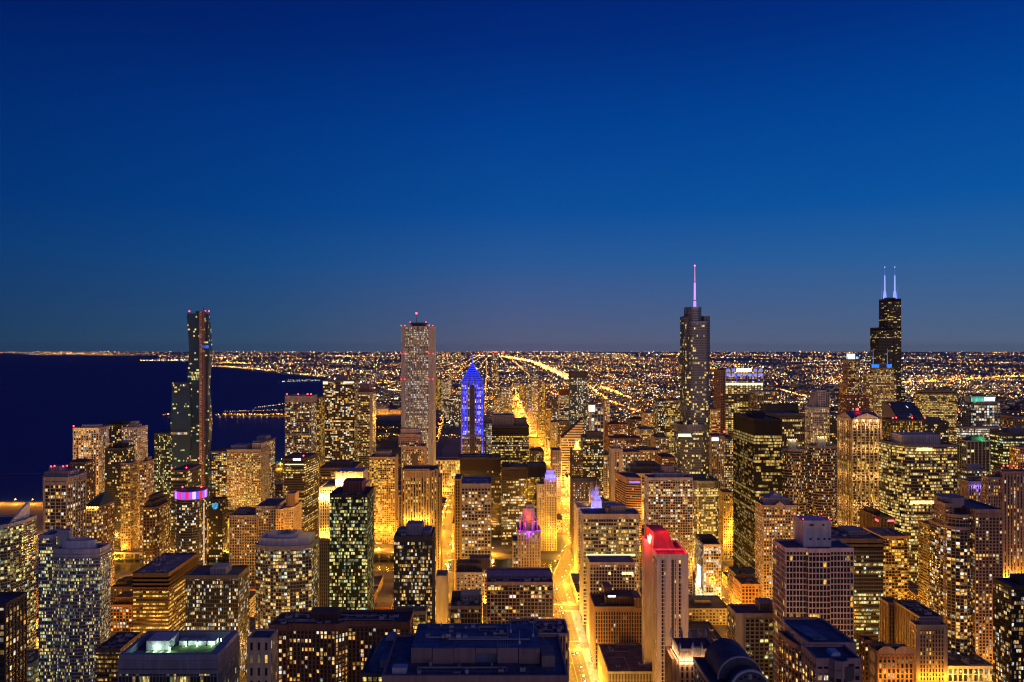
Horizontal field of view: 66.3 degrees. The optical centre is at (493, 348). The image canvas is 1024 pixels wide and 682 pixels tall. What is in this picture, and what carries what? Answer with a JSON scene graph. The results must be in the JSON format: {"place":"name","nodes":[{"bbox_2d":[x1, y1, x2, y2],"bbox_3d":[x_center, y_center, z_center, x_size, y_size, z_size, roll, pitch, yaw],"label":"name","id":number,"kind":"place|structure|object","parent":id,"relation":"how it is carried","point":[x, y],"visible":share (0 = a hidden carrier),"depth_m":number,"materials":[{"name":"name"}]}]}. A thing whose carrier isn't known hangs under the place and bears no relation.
{"place":"outdoors","nodes":[
{"label":"outdoors","id":0,"kind":"place"},
{"bbox_2d":[0,592,26,681],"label":"stone tower","id":1,"kind":"structure","parent":0,"point":[13,636],"depth_m":458.73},
{"bbox_2d":[0,502,36,649],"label":"glass tower","id":2,"kind":"structure","parent":0,"point":[18,537],"depth_m":667.22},
{"bbox_2d":[43,465,85,537],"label":"apartment tower","id":3,"kind":"structure","parent":0,"point":[64,496],"depth_m":853.72,"materials":[{"name":"red"}]},
{"bbox_2d":[86,491,114,585],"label":"apartment tower","id":4,"kind":"structure","parent":0,"point":[100,517],"depth_m":931.62,"materials":[{"name":"brown"}]},
{"bbox_2d":[143,491,169,565],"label":"apartment tower","id":5,"kind":"structure","parent":0,"point":[156,524],"depth_m":937.37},
{"bbox_2d":[0,353,324,501],"bbox_3d":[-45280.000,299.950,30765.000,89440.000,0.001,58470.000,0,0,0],"label":"lake","id":6,"kind":"structure","parent":0,"point":[47,402],"depth_m":4326.39,"materials":[{"name":"liquid"}]},
{"bbox_2d":[118,631,239,681],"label":"building","id":7,"kind":"structure","parent":0,"point":[180,656],"depth_m":473.14,"materials":[{"name":"grey"}]},
{"bbox_2d":[175,486,206,564],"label":"round tower","id":8,"kind":"structure","parent":0,"point":[190,519],"depth_m":903.38,"materials":[{"name":"black"}]},
{"bbox_2d":[185,563,248,680],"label":"glass tower","id":9,"kind":"structure","parent":0,"point":[216,596],"depth_m":700.00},
{"bbox_2d":[211,448,228,497],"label":"apartment tower","id":10,"kind":"structure","parent":0,"point":[219,470],"depth_m":1289.75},
{"bbox_2d":[227,441,269,511],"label":"apartment tower","id":11,"kind":"structure","parent":0,"point":[248,474],"depth_m":1230.00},
{"bbox_2d":[247,629,277,681],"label":"building","id":12,"kind":"structure","parent":0,"point":[262,655],"depth_m":499.70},
{"bbox_2d":[229,491,301,585],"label":"hotel tower","id":13,"kind":"structure","parent":0,"point":[249,527],"depth_m":985.00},
{"bbox_2d":[255,529,318,628],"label":"apartment tower","id":14,"kind":"structure","parent":0,"point":[287,571],"depth_m":693.49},
{"bbox_2d":[282,453,317,536],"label":"office tower","id":15,"kind":"structure","parent":0,"point":[300,472],"depth_m":1159.61,"materials":[{"name":"brown"}]},
{"bbox_2d":[285,393,316,455],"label":"apartment tower","id":16,"kind":"structure","parent":0,"point":[300,423],"depth_m":1350.00,"materials":[{"name":"red"}]},
{"bbox_2d":[322,376,358,463],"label":"apartment tower","id":17,"kind":"structure","parent":0,"point":[341,415],"depth_m":1460.00,"materials":[{"name":"beige"}]},
{"bbox_2d":[268,607,413,681],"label":"apartment tower","id":18,"kind":"structure","parent":0,"point":[325,644],"depth_m":524.45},
{"bbox_2d":[320,460,361,485],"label":"brown block","id":19,"kind":"structure","parent":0,"point":[328,470],"depth_m":1129.94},
{"bbox_2d":[319,467,369,606],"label":"stone tower","id":20,"kind":"structure","parent":0,"point":[327,488],"depth_m":789.20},
{"bbox_2d":[329,478,373,609],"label":"glass tower","id":21,"kind":"structure","parent":0,"point":[351,543],"depth_m":700.00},
{"bbox_2d":[275,420,445,480],"bbox_3d":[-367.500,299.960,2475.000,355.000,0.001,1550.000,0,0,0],"label":"building","id":22,"kind":"structure","parent":0,"point":[388,442],"depth_m":2660.59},
{"bbox_2d":[357,382,375,479],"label":"apartment tower","id":23,"kind":"structure","parent":0,"point":[366,423],"depth_m":1420.00,"materials":[{"name":"yellow"}]},
{"bbox_2d":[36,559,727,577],"bbox_3d":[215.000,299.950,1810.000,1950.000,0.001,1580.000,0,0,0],"label":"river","id":24,"kind":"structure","parent":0,"point":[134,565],"depth_m":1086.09,"materials":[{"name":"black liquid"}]},
{"bbox_2d":[369,449,397,543],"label":"apartment tower","id":25,"kind":"structure","parent":0,"point":[383,471],"depth_m":1200.00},
{"bbox_2d":[398,427,426,468],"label":"apartment tower","id":26,"kind":"structure","parent":0,"point":[413,448],"depth_m":1266.49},
{"bbox_2d":[394,520,434,633],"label":"hotel tower","id":27,"kind":"structure","parent":0,"point":[414,564],"depth_m":640.00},
{"bbox_2d":[435,426,455,617],"bbox_3d":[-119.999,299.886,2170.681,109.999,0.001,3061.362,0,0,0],"label":"road","id":28,"kind":"structure","parent":0,"point":[446,537],"depth_m":1336.03,"materials":[{"name":"asphalt"}]},
{"bbox_2d":[454,473,490,602],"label":"office tower","id":29,"kind":"structure","parent":0,"point":[472,515],"depth_m":900.00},
{"bbox_2d":[461,355,483,453],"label":"blue spired tower","id":30,"kind":"structure","parent":0,"point":[472,411],"depth_m":1449.10,"materials":[{"name":"blue"}]},
{"bbox_2d":[382,623,567,681],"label":"office tower","id":31,"kind":"structure","parent":0,"point":[440,652],"depth_m":396.80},
{"bbox_2d":[460,454,500,539],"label":"office tower","id":32,"kind":"structure","parent":0,"point":[480,464],"depth_m":1224.90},
{"bbox_2d":[492,413,528,462],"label":"office tower","id":33,"kind":"structure","parent":0,"point":[510,438],"depth_m":1350.00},
{"bbox_2d":[0,352,1023,681],"bbox_3d":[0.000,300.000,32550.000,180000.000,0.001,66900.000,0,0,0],"label":"ground","id":34,"kind":"structure","parent":0,"point":[720,360],"depth_m":11031.25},
{"bbox_2d":[38,528,110,681],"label":"glass tower","id":35,"kind":"structure","parent":34,"relation":"on","point":[74,604],"depth_m":602.03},
{"bbox_2d":[70,458,95,503],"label":"apartment tower","id":36,"kind":"structure","parent":34,"relation":"on","point":[87,466],"depth_m":1011.04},
{"bbox_2d":[73,424,108,495],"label":"apartment tower","id":37,"kind":"structure","parent":34,"relation":"on","point":[90,441],"depth_m":1250.00,"materials":[{"name":"beige"}]},
{"bbox_2d":[96,632,140,681],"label":"office block","id":38,"kind":"structure","parent":34,"relation":"on","point":[110,649],"depth_m":560.00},
{"bbox_2d":[105,442,134,546],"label":"glass tower","id":39,"kind":"structure","parent":34,"relation":"on","point":[117,455],"depth_m":1180.00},
{"bbox_2d":[111,591,132,630],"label":"brick block","id":40,"kind":"structure","parent":34,"relation":"on","point":[122,612],"depth_m":830.00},
{"bbox_2d":[121,460,137,555],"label":"apartment tower","id":41,"kind":"structure","parent":34,"relation":"on","point":[129,505],"depth_m":1130.00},
{"bbox_2d":[122,421,147,539],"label":"apartment tower","id":42,"kind":"structure","parent":34,"relation":"on","point":[135,433],"depth_m":1224.46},
{"bbox_2d":[139,456,153,557],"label":"apartment tower","id":43,"kind":"structure","parent":34,"relation":"on","point":[146,477],"depth_m":1120.00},
{"bbox_2d":[154,430,172,529],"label":"glass tower","id":44,"kind":"structure","parent":34,"relation":"on","point":[163,457],"depth_m":1290.00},
{"bbox_2d":[133,553,197,636],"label":"office block","id":45,"kind":"structure","parent":34,"relation":"on","point":[159,593],"depth_m":760.00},
{"bbox_2d":[171,458,200,552],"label":"office tower","id":46,"kind":"structure","parent":34,"relation":"on","point":[186,475],"depth_m":1010.00,"materials":[{"name":"red"}]},
{"bbox_2d":[170,309,212,515],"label":"wavy skyscraper","id":47,"kind":"structure","parent":34,"relation":"on","point":[191,421],"depth_m":1275.64,"materials":[{"name":"black"}]},
{"bbox_2d":[208,497,227,559],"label":"media block","id":48,"kind":"structure","parent":34,"relation":"on","point":[217,527],"depth_m":1110.00,"materials":[{"name":"brown"}]},
{"bbox_2d":[317,396,325,511],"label":"apartment tower","id":49,"kind":"structure","parent":34,"relation":"on","point":[321,423],"depth_m":1408.67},
{"bbox_2d":[361,632,396,681],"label":"office tower","id":50,"kind":"structure","parent":34,"relation":"on","point":[375,663],"depth_m":435.78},
{"bbox_2d":[401,312,435,464],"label":"marble tower","id":51,"kind":"structure","parent":34,"relation":"on","point":[418,374],"depth_m":1489.00,"materials":[{"name":"beige"}]},
{"bbox_2d":[398,465,441,594],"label":"office tower","id":52,"kind":"structure","parent":34,"relation":"on","point":[420,495],"depth_m":944.89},
{"bbox_2d":[436,570,448,623],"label":"office block","id":53,"kind":"structure","parent":34,"relation":"on","point":[442,596],"depth_m":769.43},
{"bbox_2d":[436,457,459,493],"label":"theatre hall","id":54,"kind":"structure","parent":34,"relation":"on","point":[449,468],"depth_m":1610.00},
{"bbox_2d":[450,589,481,623],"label":"office block","id":55,"kind":"structure","parent":34,"relation":"on","point":[465,606],"depth_m":650.00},
{"bbox_2d":[456,555,489,623],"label":"office block","id":56,"kind":"structure","parent":34,"relation":"on","point":[469,573],"depth_m":804.17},
{"bbox_2d":[509,619,568,681],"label":"office block","id":57,"kind":"structure","parent":34,"relation":"on","point":[553,626],"depth_m":509.53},
{"bbox_2d":[513,394,590,681],"bbox_3d":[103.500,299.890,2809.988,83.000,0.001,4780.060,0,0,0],"label":"avenue","id":58,"kind":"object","parent":34,"relation":"on","point":[566,562],"visible":0.54,"depth_m":927.26,"materials":[{"name":"asphalt"}]},
{"bbox_2d":[560,417,582,481],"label":"slanted tower","id":59,"kind":"structure","parent":34,"relation":"on","point":[570,435],"depth_m":1760.00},
{"bbox_2d":[570,477,599,553],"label":"hotel tower","id":60,"kind":"structure","parent":34,"relation":"on","point":[579,488],"depth_m":1140.00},
{"bbox_2d":[574,481,616,572],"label":"stone block","id":61,"kind":"structure","parent":34,"relation":"on","point":[595,501],"depth_m":1020.78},
{"bbox_2d":[587,555,634,641],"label":"office block","id":62,"kind":"structure","parent":34,"relation":"on","point":[617,572],"depth_m":790.00,"materials":[{"name":"brown"}]},
{"bbox_2d":[219,362,1023,445],"bbox_3d":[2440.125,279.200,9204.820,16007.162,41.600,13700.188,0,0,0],"label":"distant districts","id":63,"kind":"object","parent":34,"relation":"on","point":[390,399],"visible":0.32,"depth_m":5580.27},
{"bbox_2d":[598,644,651,681],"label":"store block","id":64,"kind":"structure","parent":34,"relation":"on","point":[620,663],"depth_m":661.35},
{"bbox_2d":[615,472,640,567],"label":"office tower","id":65,"kind":"structure","parent":34,"relation":"on","point":[628,489],"depth_m":1073.99,"materials":[{"name":"brown"}]},
{"bbox_2d":[623,461,661,529],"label":"office block","id":66,"kind":"structure","parent":34,"relation":"on","point":[640,468],"depth_m":1229.88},
{"bbox_2d":[642,525,688,681],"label":"hotel tower","id":67,"kind":"structure","parent":34,"relation":"on","point":[664,583],"depth_m":620.00,"materials":[{"name":"pink"}]},
{"bbox_2d":[644,465,692,594],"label":"apartment tower","id":68,"kind":"structure","parent":34,"relation":"on","point":[668,497],"depth_m":900.00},
{"bbox_2d":[662,399,679,455],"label":"stone block","id":69,"kind":"structure","parent":34,"relation":"on","point":[672,411],"depth_m":1600.00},
{"bbox_2d":[665,627,710,681],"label":"gothic block","id":70,"kind":"structure","parent":34,"relation":"on","point":[681,652],"depth_m":458.25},
{"bbox_2d":[674,265,718,567],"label":"spired skyscraper","id":71,"kind":"structure","parent":34,"relation":"on","point":[691,443],"depth_m":1097.86,"materials":[{"name":"grey"}]},
{"bbox_2d":[688,595,726,624],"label":"city block","id":72,"kind":"structure","parent":34,"relation":"on","point":[712,609],"depth_m":848.70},
{"bbox_2d":[719,489,732,557],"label":"stone block","id":73,"kind":"structure","parent":34,"relation":"on","point":[726,519],"depth_m":1120.00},
{"bbox_2d":[724,435,732,491],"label":"office tower","id":74,"kind":"structure","parent":34,"relation":"on","point":[728,462],"depth_m":1229.70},
{"bbox_2d":[733,576,759,603],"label":"brick block","id":75,"kind":"structure","parent":34,"relation":"on","point":[746,589],"depth_m":860.00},
{"bbox_2d":[733,411,781,568],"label":"office tower","id":76,"kind":"structure","parent":34,"relation":"on","point":[757,454],"depth_m":1015.20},
{"bbox_2d":[782,438,807,515],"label":"corncob tower","id":77,"kind":"structure","parent":34,"relation":"on","point":[794,474],"depth_m":1002.67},
{"bbox_2d":[773,514,853,681],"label":"residential tower","id":78,"kind":"structure","parent":34,"relation":"on","point":[813,568],"depth_m":600.00,"materials":[{"name":"grey"}]},
{"bbox_2d":[805,390,829,443],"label":"office tower","id":79,"kind":"structure","parent":34,"relation":"on","point":[817,415],"depth_m":1300.00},
{"bbox_2d":[805,436,837,526],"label":"corncob tower","id":80,"kind":"structure","parent":34,"relation":"on","point":[822,457],"depth_m":996.89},
{"bbox_2d":[831,526,883,655],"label":"office block","id":81,"kind":"structure","parent":34,"relation":"on","point":[867,546],"depth_m":760.00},
{"bbox_2d":[837,408,881,526],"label":"office tower","id":82,"kind":"structure","parent":34,"relation":"on","point":[859,435],"depth_m":1080.00,"materials":[{"name":"beige"}]},
{"bbox_2d":[863,348,895,416],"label":"office tower","id":83,"kind":"structure","parent":34,"relation":"on","point":[879,383],"depth_m":1900.00,"materials":[{"name":"beige"}]},
{"bbox_2d":[859,635,913,681],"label":"brick block","id":84,"kind":"structure","parent":34,"relation":"on","point":[881,661],"depth_m":560.00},
{"bbox_2d":[870,271,904,400],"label":"antenna skyscraper","id":85,"kind":"structure","parent":34,"relation":"on","point":[885,334],"depth_m":2210.00,"materials":[{"name":"black"}]},
{"bbox_2d":[879,597,896,643],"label":"stone block","id":86,"kind":"structure","parent":34,"relation":"on","point":[886,620],"depth_m":692.30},
{"bbox_2d":[918,520,928,607],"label":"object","id":87,"kind":"structure","parent":34,"relation":"on","point":[923,562],"depth_m":822.54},
{"bbox_2d":[915,390,956,443],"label":"office tower","id":88,"kind":"structure","parent":34,"relation":"on","point":[942,404],"depth_m":1850.00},
{"bbox_2d":[958,478,980,501],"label":"stone block","id":89,"kind":"structure","parent":34,"relation":"on","point":[969,488],"depth_m":880.00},
{"bbox_2d":[948,652,992,681],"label":"store block","id":90,"kind":"structure","parent":34,"relation":"on","point":[970,667],"depth_m":690.00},
{"bbox_2d":[957,436,989,474],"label":"office tower","id":91,"kind":"structure","parent":34,"relation":"on","point":[973,449],"depth_m":1060.00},
{"bbox_2d":[955,396,1000,443],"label":"office tower","id":92,"kind":"structure","parent":34,"relation":"on","point":[979,415],"depth_m":1250.00,"materials":[{"name":"white"}]},
{"bbox_2d":[981,465,1023,577],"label":"hotel tower","id":93,"kind":"structure","parent":34,"relation":"on","point":[1003,489],"depth_m":799.56,"materials":[{"name":"brown"}]},
{"bbox_2d":[989,428,1023,474],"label":"office tower","id":94,"kind":"structure","parent":34,"relation":"on","point":[1001,441],"depth_m":1156.13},
{"bbox_2d":[993,573,1023,681],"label":"apartment tower","id":95,"kind":"structure","parent":34,"relation":"on","point":[1008,629],"depth_m":605.62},
{"bbox_2d":[0,0,1023,351],"label":"sky","id":96,"kind":"structure","parent":0,"point":[301,175],"materials":[{"name":"blue"}]},
{"bbox_2d":[4,351,1023,436],"bbox_3d":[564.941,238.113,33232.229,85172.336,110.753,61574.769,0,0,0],"label":"city lights","id":97,"kind":"object","parent":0,"point":[547,367],"visible":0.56,"depth_m":10011.27,"materials":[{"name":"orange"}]},
{"bbox_2d":[501,461,526,544],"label":"office tower","id":98,"kind":"structure","parent":0,"point":[513,488],"depth_m":1195.00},
{"bbox_2d":[486,567,552,623],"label":"building","id":99,"kind":"structure","parent":0,"point":[519,592],"depth_m":650.00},
{"bbox_2d":[512,503,540,566],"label":"gothic tower","id":100,"kind":"structure","parent":0,"point":[526,545],"depth_m":900.00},
{"bbox_2d":[526,462,546,524],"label":"office tower","id":101,"kind":"structure","parent":0,"point":[536,471],"depth_m":1229.90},
{"bbox_2d":[536,469,556,550],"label":"stone tower","id":102,"kind":"structure","parent":0,"point":[546,500],"depth_m":1160.00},
{"bbox_2d":[569,371,587,433],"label":"glass tower","id":103,"kind":"structure","parent":0,"point":[578,394],"depth_m":1950.00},
{"bbox_2d":[580,431,602,496],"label":"apartment tower","id":104,"kind":"structure","parent":0,"point":[592,444],"depth_m":1330.00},
{"bbox_2d":[579,503,639,624],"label":"office tower","id":105,"kind":"structure","parent":0,"point":[612,529],"depth_m":850.00,"materials":[{"name":"brown"}]},
{"bbox_2d":[589,582,641,669],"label":"building","id":106,"kind":"structure","parent":0,"point":[615,616],"depth_m":730.00,"materials":[{"name":"brown"}]},
{"bbox_2d":[609,440,622,500],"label":"stone tower","id":107,"kind":"structure","parent":0,"point":[615,457],"depth_m":1199.10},
{"bbox_2d":[695,534,720,597],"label":"hotel tower","id":108,"kind":"structure","parent":0,"point":[707,564],"depth_m":900.00,"materials":[{"name":"white"}]},
{"bbox_2d":[709,431,724,488],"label":"office tower","id":109,"kind":"structure","parent":0,"point":[716,455],"depth_m":1159.00,"materials":[{"name":"beige"}]},
{"bbox_2d":[693,638,768,681],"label":"office tower","id":110,"kind":"structure","parent":0,"point":[726,660],"depth_m":417.83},
{"bbox_2d":[714,368,763,436],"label":"office tower","id":111,"kind":"structure","parent":0,"point":[732,387],"depth_m":1700.00,"materials":[{"name":"brown"}]},
{"bbox_2d":[727,598,772,681],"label":"hotel tower","id":112,"kind":"structure","parent":0,"point":[750,629],"depth_m":640.00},
{"bbox_2d":[749,390,776,410],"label":"office tower","id":113,"kind":"structure","parent":0,"point":[757,398],"depth_m":1643.99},
{"bbox_2d":[755,491,796,600],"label":"apartment tower","id":114,"kind":"structure","parent":0,"point":[775,512],"depth_m":850.00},
{"bbox_2d":[752,410,804,446],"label":"office tower","id":115,"kind":"structure","parent":0,"point":[793,424],"depth_m":1159.80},
{"bbox_2d":[778,617,860,681],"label":"apartment tower","id":116,"kind":"structure","parent":0,"point":[814,649],"depth_m":431.78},
{"bbox_2d":[843,354,858,394],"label":"office tower","id":117,"kind":"structure","parent":0,"point":[850,370],"depth_m":2320.00,"materials":[{"name":"brown"}]},
{"bbox_2d":[839,395,868,413],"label":"office tower","id":118,"kind":"structure","parent":0,"point":[847,403],"depth_m":1750.00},
{"bbox_2d":[860,507,894,529],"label":"office block","id":119,"kind":"structure","parent":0,"point":[871,517],"depth_m":969.88,"materials":[{"name":"red"}]},
{"bbox_2d":[863,527,908,599],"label":"apartment tower","id":120,"kind":"structure","parent":0,"point":[895,567],"depth_m":850.00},
{"bbox_2d":[880,417,924,439],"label":"office tower","id":121,"kind":"structure","parent":0,"point":[900,424],"depth_m":1190.00,"materials":[{"name":"red"}]},
{"bbox_2d":[882,401,922,417],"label":"sloped block","id":122,"kind":"structure","parent":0,"point":[899,409],"depth_m":1359.83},
{"bbox_2d":[893,600,942,646],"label":"hotel tower","id":123,"kind":"structure","parent":0,"point":[906,611],"depth_m":674.54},
{"bbox_2d":[879,432,957,584],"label":"office tower","id":124,"kind":"structure","parent":0,"point":[917,471],"depth_m":960.04,"materials":[{"name":"brown"}]},
{"bbox_2d":[909,618,947,681],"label":"hotel tower","id":125,"kind":"structure","parent":0,"point":[928,641],"depth_m":619.50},
{"bbox_2d":[918,417,948,441],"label":"office tower","id":126,"kind":"structure","parent":0,"point":[936,425],"depth_m":1230.00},
{"bbox_2d":[928,493,1002,663],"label":"residential tower","id":127,"kind":"structure","parent":0,"point":[965,552],"depth_m":718.05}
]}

